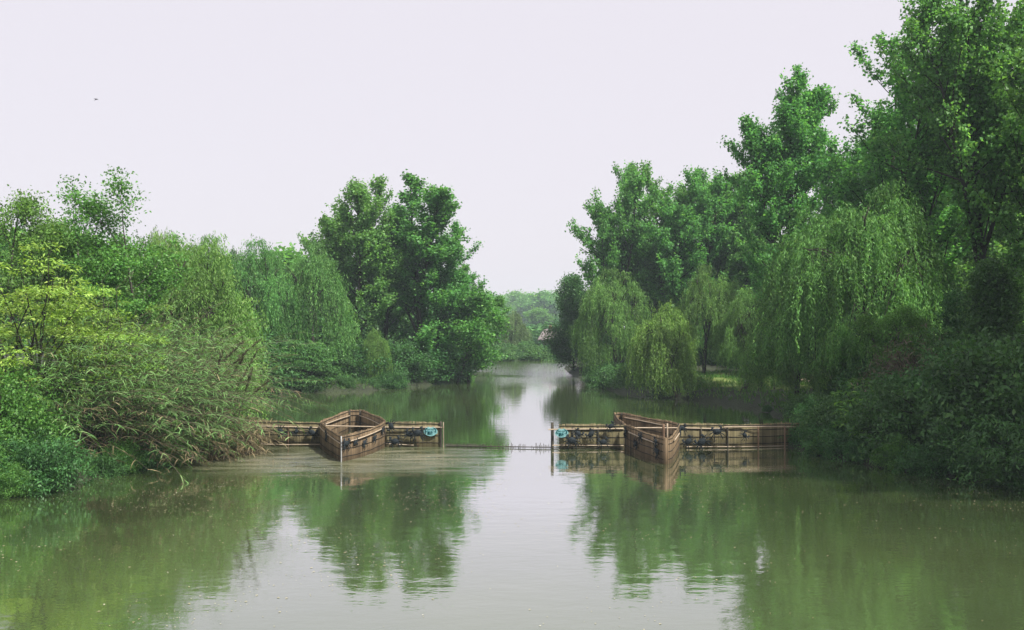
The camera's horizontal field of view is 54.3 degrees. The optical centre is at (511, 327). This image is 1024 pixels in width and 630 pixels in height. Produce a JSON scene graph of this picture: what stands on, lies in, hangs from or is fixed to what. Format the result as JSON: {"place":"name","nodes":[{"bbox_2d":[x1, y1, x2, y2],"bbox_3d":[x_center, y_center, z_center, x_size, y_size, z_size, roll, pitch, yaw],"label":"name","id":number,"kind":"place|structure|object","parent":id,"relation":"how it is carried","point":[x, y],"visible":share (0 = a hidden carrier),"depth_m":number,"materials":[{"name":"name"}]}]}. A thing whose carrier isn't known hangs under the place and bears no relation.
{"place":"outdoors","nodes":[
{"label":"outdoors","id":0,"kind":"place"},
{"bbox_2d":[0,0,1018,328],"label":"sky","id":1,"kind":"structure","parent":0,"point":[238,119],"materials":[{"name":"white"}]},
{"bbox_2d":[3,337,1017,488],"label":"ground","id":2,"kind":"structure","parent":0,"point":[708,397],"depth_m":62.17,"materials":[{"name":"soil"}]},
{"bbox_2d":[0,458,39,498],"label":"shrub","id":3,"kind":"object","parent":2,"relation":"on","point":[14,491],"visible":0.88,"depth_m":26.45,"materials":[{"name":"green plant"}]},
{"bbox_2d":[0,224,81,364],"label":"woodland tree","id":4,"kind":"object","parent":2,"relation":"on","point":[3,245],"visible":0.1,"depth_m":69.36,"materials":[{"name":"green plant"}]},
{"bbox_2d":[0,357,90,472],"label":"shrub","id":5,"kind":"object","parent":2,"relation":"on","point":[13,420],"visible":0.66,"depth_m":28.86,"materials":[{"name":"green plant"}]},
{"bbox_2d":[0,184,92,355],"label":"broadleaf tree","id":6,"kind":"object","parent":2,"relation":"on","point":[46,233],"visible":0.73,"depth_m":39.97,"materials":[{"name":"green plant"}]},
{"bbox_2d":[0,428,100,498],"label":"shrub","id":7,"kind":"object","parent":2,"relation":"on","point":[50,464],"visible":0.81,"depth_m":27.17,"materials":[{"name":"green plant"}]},
{"bbox_2d":[0,213,111,355],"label":"broadleaf tree","id":8,"kind":"object","parent":2,"relation":"on","point":[72,253],"visible":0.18,"depth_m":41.82,"materials":[{"name":"green plant"}]},
{"bbox_2d":[0,242,138,410],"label":"yellow green shrub","id":9,"kind":"object","parent":2,"relation":"on","point":[40,317],"visible":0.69,"depth_m":31.46,"materials":[{"name":"green plant"}]},
{"bbox_2d":[17,359,143,441],"bbox_3d":[-14.812,2.532,32.986,5.634,3.494,5.341,0,0,-30],"label":"shrub","id":10,"kind":"object","parent":2,"relation":"on","point":[88,416],"visible":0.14,"depth_m":32.06,"materials":[{"name":"green plant"}]},
{"bbox_2d":[82,451,138,478],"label":"shrub","id":11,"kind":"object","parent":2,"relation":"on","point":[111,465],"visible":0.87,"depth_m":30.15,"materials":[{"name":"green plant"}]},
{"bbox_2d":[46,283,180,440],"bbox_3d":[-13.426,1.131,33.393,4.549,5.527,4.351,0,0,-10],"label":"yellow green shrub","id":12,"kind":"object","parent":2,"relation":"on","point":[127,336],"visible":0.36,"depth_m":33.05,"materials":[{"name":"green plant"}]},
{"bbox_2d":[68,242,180,359],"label":"broadleaf tree","id":13,"kind":"object","parent":2,"relation":"on","point":[128,283],"visible":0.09,"depth_m":41.67,"materials":[{"name":"green plant"}]},
{"bbox_2d":[97,436,152,473],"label":"shrub","id":14,"kind":"object","parent":2,"relation":"on","point":[132,450],"visible":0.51,"depth_m":30.88,"materials":[{"name":"green plant"}]},
{"bbox_2d":[49,164,203,361],"bbox_3d":[-15.341,-1.057,39.656,4.918,10.218,5.478,0,0,33],"label":"broadleaf tree","id":15,"kind":"object","parent":2,"relation":"on","point":[154,280],"visible":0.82,"depth_m":38.75,"materials":[{"name":"green plant"}]},
{"bbox_2d":[101,441,170,473],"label":"shrub","id":16,"kind":"object","parent":2,"relation":"on","point":[148,465],"visible":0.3,"depth_m":31.58,"materials":[{"name":"green plant"}]},
{"bbox_2d":[109,225,209,381],"bbox_3d":[-19.359,-0.709,55.771,5.889,10.239,6.234,0,0,-40],"label":"willow tree","id":17,"kind":"object","parent":2,"relation":"on","point":[158,238],"visible":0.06,"depth_m":55.72,"materials":[{"name":"green plant"}]},
{"bbox_2d":[21,318,304,475],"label":"dry reeds","id":18,"kind":"object","parent":2,"relation":"on","point":[243,449],"visible":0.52,"depth_m":32.49,"materials":[{"name":"plant"}]},
{"bbox_2d":[111,346,221,440],"bbox_3d":[-13.077,2.511,35.911,5.608,3.668,5.915,0,0,-40],"label":"shrub","id":19,"kind":"object","parent":2,"relation":"on","point":[165,382],"visible":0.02,"depth_m":35.52,"materials":[{"name":"green plant"}]},
{"bbox_2d":[0,266,337,483],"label":"reed thicket","id":20,"kind":"object","parent":2,"relation":"on","point":[167,388],"visible":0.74,"depth_m":32.02,"materials":[{"name":"plant"}]},
{"bbox_2d":[153,436,189,466],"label":"shrub","id":21,"kind":"object","parent":2,"relation":"on","point":[173,461],"visible":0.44,"depth_m":32.24,"materials":[{"name":"green plant"}]},
{"bbox_2d":[85,234,270,419],"bbox_3d":[-16.360,0.420,48.721,9.499,10.175,8.974,0,0,-30],"label":"willow tree","id":22,"kind":"object","parent":2,"relation":"on","point":[217,288],"visible":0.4,"depth_m":48.17,"materials":[{"name":"green plant"}]},
{"bbox_2d":[173,231,259,319],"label":"willow tree","id":23,"kind":"object","parent":2,"relation":"on","point":[235,252],"visible":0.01,"depth_m":85.89,"materials":[{"name":"green plant"}]},
{"bbox_2d":[173,320,304,389],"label":"shrub","id":24,"kind":"object","parent":2,"relation":"on","point":[270,349],"visible":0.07,"depth_m":65.23,"materials":[{"name":"green plant"}]},
{"bbox_2d":[202,233,314,358],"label":"willow tree","id":25,"kind":"object","parent":2,"relation":"on","point":[264,292],"visible":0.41,"depth_m":70.89,"materials":[{"name":"green plant"}]},
{"bbox_2d":[241,242,309,308],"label":"woodland tree","id":26,"kind":"object","parent":2,"relation":"on","point":[288,254],"visible":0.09,"depth_m":98.78,"materials":[{"name":"green plant"}]},
{"bbox_2d":[254,240,361,372],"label":"willow tree","id":27,"kind":"object","parent":2,"relation":"on","point":[323,268],"visible":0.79,"depth_m":72.20,"materials":[{"name":"green plant"}]},
{"bbox_2d":[270,332,348,386],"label":"layered shrub","id":28,"kind":"object","parent":2,"relation":"on","point":[325,372],"visible":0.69,"depth_m":69.42,"materials":[{"name":"green plant"}]},
{"bbox_2d":[294,374,326,392],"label":"shrub","id":29,"kind":"object","parent":2,"relation":"on","point":[314,386],"visible":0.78,"depth_m":68.91,"materials":[{"name":"green plant"}]},
{"bbox_2d":[261,284,361,358],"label":"woodland shrub","id":30,"kind":"object","parent":2,"relation":"on","point":[319,331],"visible":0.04,"depth_m":92.91,"materials":[{"name":"green plant"}]},
{"bbox_2d":[305,343,368,380],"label":"shrub","id":31,"kind":"object","parent":2,"relation":"on","point":[347,363],"visible":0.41,"depth_m":72.51,"materials":[{"name":"green plant"}]},
{"bbox_2d":[317,204,363,346],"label":"poplar tree","id":32,"kind":"object","parent":2,"relation":"on","point":[350,298],"visible":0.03,"depth_m":83.05,"materials":[{"name":"green plant"}]},
{"bbox_2d":[296,173,404,343],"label":"poplar tree","id":33,"kind":"object","parent":2,"relation":"on","point":[375,284],"visible":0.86,"depth_m":77.23,"materials":[{"name":"green plant"}]},
{"bbox_2d":[329,339,404,377],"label":"shrub","id":34,"kind":"object","parent":2,"relation":"on","point":[361,351],"visible":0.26,"depth_m":73.55,"materials":[{"name":"green plant"}]},
{"bbox_2d":[362,326,393,377],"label":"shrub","id":35,"kind":"object","parent":2,"relation":"on","point":[378,342],"visible":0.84,"depth_m":73.69,"materials":[{"name":"green plant"}]},
{"bbox_2d":[333,299,434,348],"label":"woodland shrub","id":36,"kind":"object","parent":2,"relation":"on","point":[378,327],"visible":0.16,"depth_m":95.11,"materials":[{"name":"green plant"}]},
{"bbox_2d":[376,367,411,388],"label":"shrub","id":37,"kind":"object","parent":2,"relation":"on","point":[394,379],"visible":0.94,"depth_m":73.25,"materials":[{"name":"green plant"}]},
{"bbox_2d":[365,202,425,343],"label":"poplar tree","id":38,"kind":"object","parent":2,"relation":"on","point":[394,318],"visible":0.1,"depth_m":82.36,"materials":[{"name":"green plant"}]},
{"bbox_2d":[376,340,438,381],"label":"shrub","id":39,"kind":"object","parent":2,"relation":"on","point":[411,358],"visible":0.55,"depth_m":76.39,"materials":[{"name":"green plant"}]},
{"bbox_2d":[344,169,475,354],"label":"poplar tree","id":40,"kind":"object","parent":2,"relation":"on","point":[441,207],"visible":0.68,"depth_m":78.61,"materials":[{"name":"green plant"}]},
{"bbox_2d":[373,305,493,361],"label":"woodland shrub","id":41,"kind":"object","parent":2,"relation":"on","point":[455,355],"visible":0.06,"depth_m":97.08,"materials":[{"name":"green plant"}]},
{"bbox_2d":[394,342,476,383],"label":"shrub","id":42,"kind":"object","parent":2,"relation":"on","point":[444,371],"visible":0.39,"depth_m":79.24,"materials":[{"name":"green plant"}]},
{"bbox_2d":[418,218,488,357],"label":"poplar tree","id":43,"kind":"object","parent":2,"relation":"on","point":[459,281],"visible":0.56,"depth_m":80.42,"materials":[{"name":"green plant"}]},
{"bbox_2d":[429,283,516,382],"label":"leaning tree","id":44,"kind":"object","parent":2,"relation":"on","point":[475,328],"visible":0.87,"depth_m":79.73,"materials":[{"name":"green plant"}]},
{"bbox_2d":[442,263,511,380],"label":"poplar tree","id":45,"kind":"object","parent":2,"relation":"on","point":[466,269],"visible":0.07,"depth_m":84.40,"materials":[{"name":"green plant"}]},
{"bbox_2d":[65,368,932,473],"bbox_3d":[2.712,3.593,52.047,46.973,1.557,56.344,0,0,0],"label":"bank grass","id":46,"kind":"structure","parent":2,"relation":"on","point":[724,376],"depth_m":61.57,"materials":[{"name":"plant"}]},
{"bbox_2d":[491,310,531,345],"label":"willow tree","id":47,"kind":"object","parent":2,"relation":"on","point":[519,328],"visible":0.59,"depth_m":145.30,"materials":[{"name":"green plant"}]},
{"bbox_2d":[500,289,525,322],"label":"distant tree","id":48,"kind":"object","parent":2,"relation":"on","point":[514,295],"visible":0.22,"depth_m":437.19,"materials":[{"name":"green plant"}]},
{"bbox_2d":[514,291,532,325],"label":"distant tree","id":49,"kind":"object","parent":2,"relation":"on","point":[518,301],"visible":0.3,"depth_m":417.29,"materials":[{"name":"green plant"}]},
{"bbox_2d":[519,342,555,360],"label":"shrub","id":50,"kind":"object","parent":2,"relation":"on","point":[536,352],"visible":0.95,"depth_m":137.07,"materials":[{"name":"green plant"}]},
{"bbox_2d":[523,306,555,325],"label":"distant tree","id":51,"kind":"object","parent":2,"relation":"on","point":[537,314],"visible":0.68,"depth_m":298.78,"materials":[{"name":"green plant"}]},
{"bbox_2d":[520,288,563,321],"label":"distant tree","id":52,"kind":"object","parent":2,"relation":"on","point":[544,299],"visible":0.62,"depth_m":396.79,"materials":[{"name":"green plant"}]},
{"bbox_2d":[527,317,560,344],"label":"bush","id":53,"kind":"object","parent":2,"relation":"on","point":[536,337],"visible":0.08,"depth_m":187.83,"materials":[{"name":"green plant"}]},
{"bbox_2d":[536,272,606,371],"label":"poplar sapling","id":54,"kind":"object","parent":2,"relation":"on","point":[572,291],"visible":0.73,"depth_m":96.91,"materials":[{"name":"green plant"}]},
{"bbox_2d":[580,361,627,388],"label":"shrub","id":55,"kind":"object","parent":2,"relation":"on","point":[595,380],"visible":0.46,"depth_m":73.97,"materials":[{"name":"green plant"}]},
{"bbox_2d":[564,266,653,377],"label":"willow tree","id":56,"kind":"object","parent":2,"relation":"on","point":[595,306],"visible":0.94,"depth_m":77.90,"materials":[{"name":"green plant"}]},
{"bbox_2d":[565,160,661,355],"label":"poplar tree","id":57,"kind":"object","parent":2,"relation":"on","point":[609,223],"visible":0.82,"depth_m":87.05,"materials":[{"name":"green plant"}]},
{"bbox_2d":[609,362,655,389],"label":"shrub","id":58,"kind":"object","parent":2,"relation":"on","point":[619,380],"visible":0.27,"depth_m":70.91,"materials":[{"name":"green plant"}]},
{"bbox_2d":[615,160,693,345],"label":"poplar tree","id":59,"kind":"object","parent":2,"relation":"on","point":[679,194],"visible":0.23,"depth_m":89.31,"materials":[{"name":"green plant"}]},
{"bbox_2d":[621,299,701,400],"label":"willow tree","id":60,"kind":"object","parent":2,"relation":"on","point":[670,337],"visible":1,"depth_m":62.36,"materials":[{"name":"green plant"}]},
{"bbox_2d":[646,369,713,397],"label":"shrub","id":61,"kind":"object","parent":2,"relation":"on","point":[701,378],"visible":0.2,"depth_m":64.53,"materials":[{"name":"green plant"}]},
{"bbox_2d":[638,165,739,352],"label":"poplar tree","id":62,"kind":"object","parent":2,"relation":"on","point":[687,225],"visible":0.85,"depth_m":84.44,"materials":[{"name":"green plant"}]},
{"bbox_2d":[677,263,748,372],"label":"willow tree","id":63,"kind":"object","parent":2,"relation":"on","point":[708,309],"visible":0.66,"depth_m":74.86,"materials":[{"name":"green plant"}]},
{"bbox_2d":[694,168,772,343],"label":"poplar tree","id":64,"kind":"object","parent":2,"relation":"on","point":[730,243],"visible":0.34,"depth_m":86.49,"materials":[{"name":"green plant"}]},
{"bbox_2d":[715,285,768,372],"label":"willow tree","id":65,"kind":"object","parent":2,"relation":"on","point":[734,317],"visible":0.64,"depth_m":71.50,"materials":[{"name":"green plant"}]},
{"bbox_2d":[714,171,783,330],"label":"poplar tree","id":66,"kind":"object","parent":2,"relation":"on","point":[720,266],"visible":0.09,"depth_m":88.03,"materials":[{"name":"green plant"}]},
{"bbox_2d":[716,63,839,382],"bbox_3d":[17.232,-6.249,61.938,7.536,20.523,6.665,0,0,-20],"label":"poplar tree","id":67,"kind":"object","parent":2,"relation":"on","point":[776,160],"visible":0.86,"depth_m":61.29,"materials":[{"name":"green plant"}]},
{"bbox_2d":[730,262,850,396],"bbox_3d":[14.478,0.438,49.060,5.706,7.926,6.196,0,0,38],"label":"willow tree","id":68,"kind":"object","parent":2,"relation":"on","point":[783,378],"visible":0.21,"depth_m":48.05,"materials":[{"name":"green plant"}]},
{"bbox_2d":[778,419,807,448],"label":"shrub","id":69,"kind":"object","parent":2,"relation":"on","point":[794,436],"visible":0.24,"depth_m":37.48,"materials":[{"name":"green plant"}]},
{"bbox_2d":[780,389,823,419],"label":"shrub","id":70,"kind":"object","parent":2,"relation":"on","point":[796,399],"visible":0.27,"depth_m":45.72,"materials":[{"name":"green plant"}]},
{"bbox_2d":[786,393,844,424],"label":"shrub","id":71,"kind":"object","parent":2,"relation":"on","point":[811,403],"visible":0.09,"depth_m":40.60,"materials":[{"name":"green plant"}]},
{"bbox_2d":[791,388,868,441],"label":"shrub","id":72,"kind":"object","parent":2,"relation":"on","point":[824,411],"visible":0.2,"depth_m":36.84,"materials":[{"name":"green plant"}]},
{"bbox_2d":[798,420,877,460],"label":"shrub","id":73,"kind":"object","parent":2,"relation":"on","point":[837,445],"visible":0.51,"depth_m":34.54,"materials":[{"name":"green plant"}]},
{"bbox_2d":[824,326,868,378],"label":"young tree","id":74,"kind":"object","parent":2,"relation":"on","point":[842,356],"visible":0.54,"depth_m":42.53,"materials":[{"name":"green plant"}]},
{"bbox_2d":[809,107,884,336],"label":"poplar tree","id":75,"kind":"object","parent":2,"relation":"on","point":[832,149],"visible":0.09,"depth_m":69.59,"materials":[{"name":"green plant"}]},
{"bbox_2d":[743,174,958,377],"bbox_3d":[15.382,-1.505,45.736,9.943,11.050,10.797,0,0,28],"label":"willow tree","id":76,"kind":"object","parent":2,"relation":"on","point":[893,250],"visible":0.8,"depth_m":44.42,"materials":[{"name":"green plant"}]},
{"bbox_2d":[830,378,883,437],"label":"bush","id":77,"kind":"object","parent":2,"relation":"on","point":[852,400],"visible":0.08,"depth_m":35.21,"materials":[{"name":"green plant"}]},
{"bbox_2d":[839,439,875,463],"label":"shrub","id":78,"kind":"object","parent":2,"relation":"on","point":[849,451],"visible":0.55,"depth_m":33.36,"materials":[{"name":"green plant"}]},
{"bbox_2d":[825,354,899,399],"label":"shrub","id":79,"kind":"object","parent":2,"relation":"on","point":[842,383],"visible":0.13,"depth_m":41.71,"materials":[{"name":"green plant"}]},
{"bbox_2d":[841,363,930,436],"bbox_3d":[13.451,2.744,35.063,3.807,3.049,4.015,0,0,-30],"label":"shrub","id":80,"kind":"object","parent":2,"relation":"on","point":[886,378],"visible":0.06,"depth_m":34.83,"materials":[{"name":"green plant"}]},
{"bbox_2d":[837,320,942,388],"bbox_3d":[16.929,2.079,42.052,6.315,4.796,5.987,0,0,10],"label":"shrub","id":81,"kind":"object","parent":2,"relation":"on","point":[905,362],"visible":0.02,"depth_m":41.70,"materials":[{"name":"green plant"}]},
{"bbox_2d":[830,323,952,393],"bbox_3d":[15.506,2.174,37.613,6.037,4.783,6.291,0,0,0],"label":"brush","id":82,"kind":"object","parent":2,"relation":"on","point":[900,363],"visible":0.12,"depth_m":37.88,"materials":[{"name":"green plant"}]},
{"bbox_2d":[847,301,939,374],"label":"young tree","id":83,"kind":"object","parent":2,"relation":"on","point":[905,312],"visible":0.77,"depth_m":40.85,"materials":[{"name":"green plant"}]},
{"bbox_2d":[867,431,921,469],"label":"shrub","id":84,"kind":"object","parent":2,"relation":"on","point":[882,461],"visible":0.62,"depth_m":31.72,"materials":[{"name":"green plant"}]},
{"bbox_2d":[808,15,994,317],"bbox_3d":[20.252,-6.270,52.198,9.885,20.409,11.460,0,0,-30],"label":"poplar tree","id":85,"kind":"object","parent":2,"relation":"on","point":[876,169],"visible":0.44,"depth_m":51.47,"materials":[{"name":"green plant"}]},
{"bbox_2d":[832,367,985,472],"bbox_3d":[13.976,3.085,33.094,6.438,3.791,6.787,0,0,10],"label":"shrub","id":86,"kind":"object","parent":2,"relation":"on","point":[918,418],"visible":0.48,"depth_m":32.31,"materials":[{"name":"green plant"}]},
{"bbox_2d":[852,61,968,284],"bbox_3d":[26.547,-7.257,65.060,10.896,22.221,7.184,0,0,-40],"label":"poplar tree","id":87,"kind":"object","parent":2,"relation":"on","point":[862,156],"visible":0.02,"depth_m":63.67,"materials":[{"name":"green plant"}]},
{"bbox_2d":[881,308,982,375],"bbox_3d":[16.509,1.689,37.365,4.856,4.911,5.292,0,0,10],"label":"shrub","id":88,"kind":"object","parent":2,"relation":"on","point":[930,342],"visible":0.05,"depth_m":37.62,"materials":[{"name":"green plant"}]},
{"bbox_2d":[897,243,970,333],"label":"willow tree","id":89,"kind":"object","parent":2,"relation":"on","point":[964,285],"visible":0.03,"depth_m":53.55,"materials":[{"name":"green plant"}]},
{"bbox_2d":[869,0,1023,304],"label":"poplar tree","id":90,"kind":"object","parent":2,"relation":"on","point":[971,135],"visible":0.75,"depth_m":44.76,"materials":[{"name":"green plant"}]},
{"bbox_2d":[889,326,1017,438],"bbox_3d":[15.532,2.166,33.439,5.831,4.428,5.528,0,0,20],"label":"shrub","id":91,"kind":"object","parent":2,"relation":"on","point":[920,381],"visible":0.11,"depth_m":33.04,"materials":[{"name":"green plant"}]},
{"bbox_2d":[933,285,976,343],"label":"broadleaf tree","id":92,"kind":"object","parent":2,"relation":"on","point":[947,304],"visible":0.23,"depth_m":39.81,"materials":[{"name":"green plant"}]},
{"bbox_2d":[913,407,1023,485],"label":"shrub","id":93,"kind":"object","parent":2,"relation":"on","point":[963,460],"visible":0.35,"depth_m":29.71,"materials":[{"name":"green plant"}]},
{"bbox_2d":[915,326,1023,457],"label":"shrub","id":94,"kind":"object","parent":2,"relation":"on","point":[1005,390],"visible":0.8,"depth_m":30.46,"materials":[{"name":"green plant"}]},
{"bbox_2d":[929,252,1023,363],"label":"young tree","id":95,"kind":"object","parent":2,"relation":"on","point":[989,300],"visible":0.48,"depth_m":35.60,"materials":[{"name":"green plant"}]},
{"bbox_2d":[932,176,1023,326],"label":"poplar tree","id":96,"kind":"object","parent":2,"relation":"on","point":[997,243],"visible":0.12,"depth_m":61.09,"materials":[{"name":"green plant"}]},
{"bbox_2d":[942,404,1023,493],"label":"shrub","id":97,"kind":"object","parent":2,"relation":"on","point":[1011,463],"visible":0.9,"depth_m":28.27,"materials":[{"name":"green plant"}]},
{"bbox_2d":[960,0,1023,257],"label":"poplar tree","id":98,"kind":"object","parent":2,"relation":"on","point":[1005,216],"visible":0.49,"depth_m":44.06,"materials":[{"name":"green plant"}]},
{"bbox_2d":[960,266,1023,347],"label":"broadleaf tree","id":99,"kind":"object","parent":2,"relation":"on","point":[1018,301],"visible":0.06,"depth_m":37.79,"materials":[{"name":"green plant"}]},
{"bbox_2d":[979,33,1023,188],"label":"poplar tree","id":100,"kind":"object","parent":2,"relation":"on","point":[1018,99],"visible":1,"depth_m":33.52,"materials":[{"name":"green plant"}]},
{"bbox_2d":[0,360,1023,629],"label":"water","id":101,"kind":"structure","parent":0,"point":[550,550],"depth_m":21.50,"materials":[{"name":"liquid"}]},
{"bbox_2d":[245,419,443,446],"bbox_3d":[-6.434,4.440,37.754,7.757,1.920,0.341,0,0,4],"label":"bamboo screen","id":102,"kind":"object","parent":101,"relation":"in","point":[435,440],"visible":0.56,"depth_m":37.75,"materials":[{"name":"wood"}]},
{"bbox_2d":[318,409,385,461],"bbox_3d":[-5.993,4.444,38.325,2.556,1.911,9.803,0,0,0],"label":"bamboo trap","id":103,"kind":"object","parent":101,"relation":"in","point":[367,425],"visible":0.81,"depth_m":36.37,"materials":[{"name":"wood"}]},
{"bbox_2d":[445,443,550,447],"bbox_3d":[-0.527,4.546,37.403,3.993,0.508,0.104,0,0,7],"label":"sunken screen","id":104,"kind":"object","parent":101,"relation":"in","point":[481,446],"visible":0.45,"depth_m":37.42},
{"bbox_2d":[614,412,679,463],"bbox_3d":[5.233,4.453,37.546,2.185,1.894,9.359,0,0,0],"label":"bamboo trap","id":105,"kind":"object","parent":101,"relation":"in","point":[668,442],"visible":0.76,"depth_m":35.95,"materials":[{"name":"wood"}]},
{"bbox_2d":[548,421,798,448],"bbox_3d":[6.147,4.465,37.251,9.598,1.870,0.575,0,0,-5],"label":"bamboo screen","id":106,"kind":"object","parent":101,"relation":"in","point":[765,435],"visible":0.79,"depth_m":37.26,"materials":[{"name":"wood"}]},
{"bbox_2d":[699,373,810,390],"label":"lawn","id":107,"kind":"structure","parent":0,"point":[719,379],"depth_m":64.94,"materials":[{"name":"plant"}]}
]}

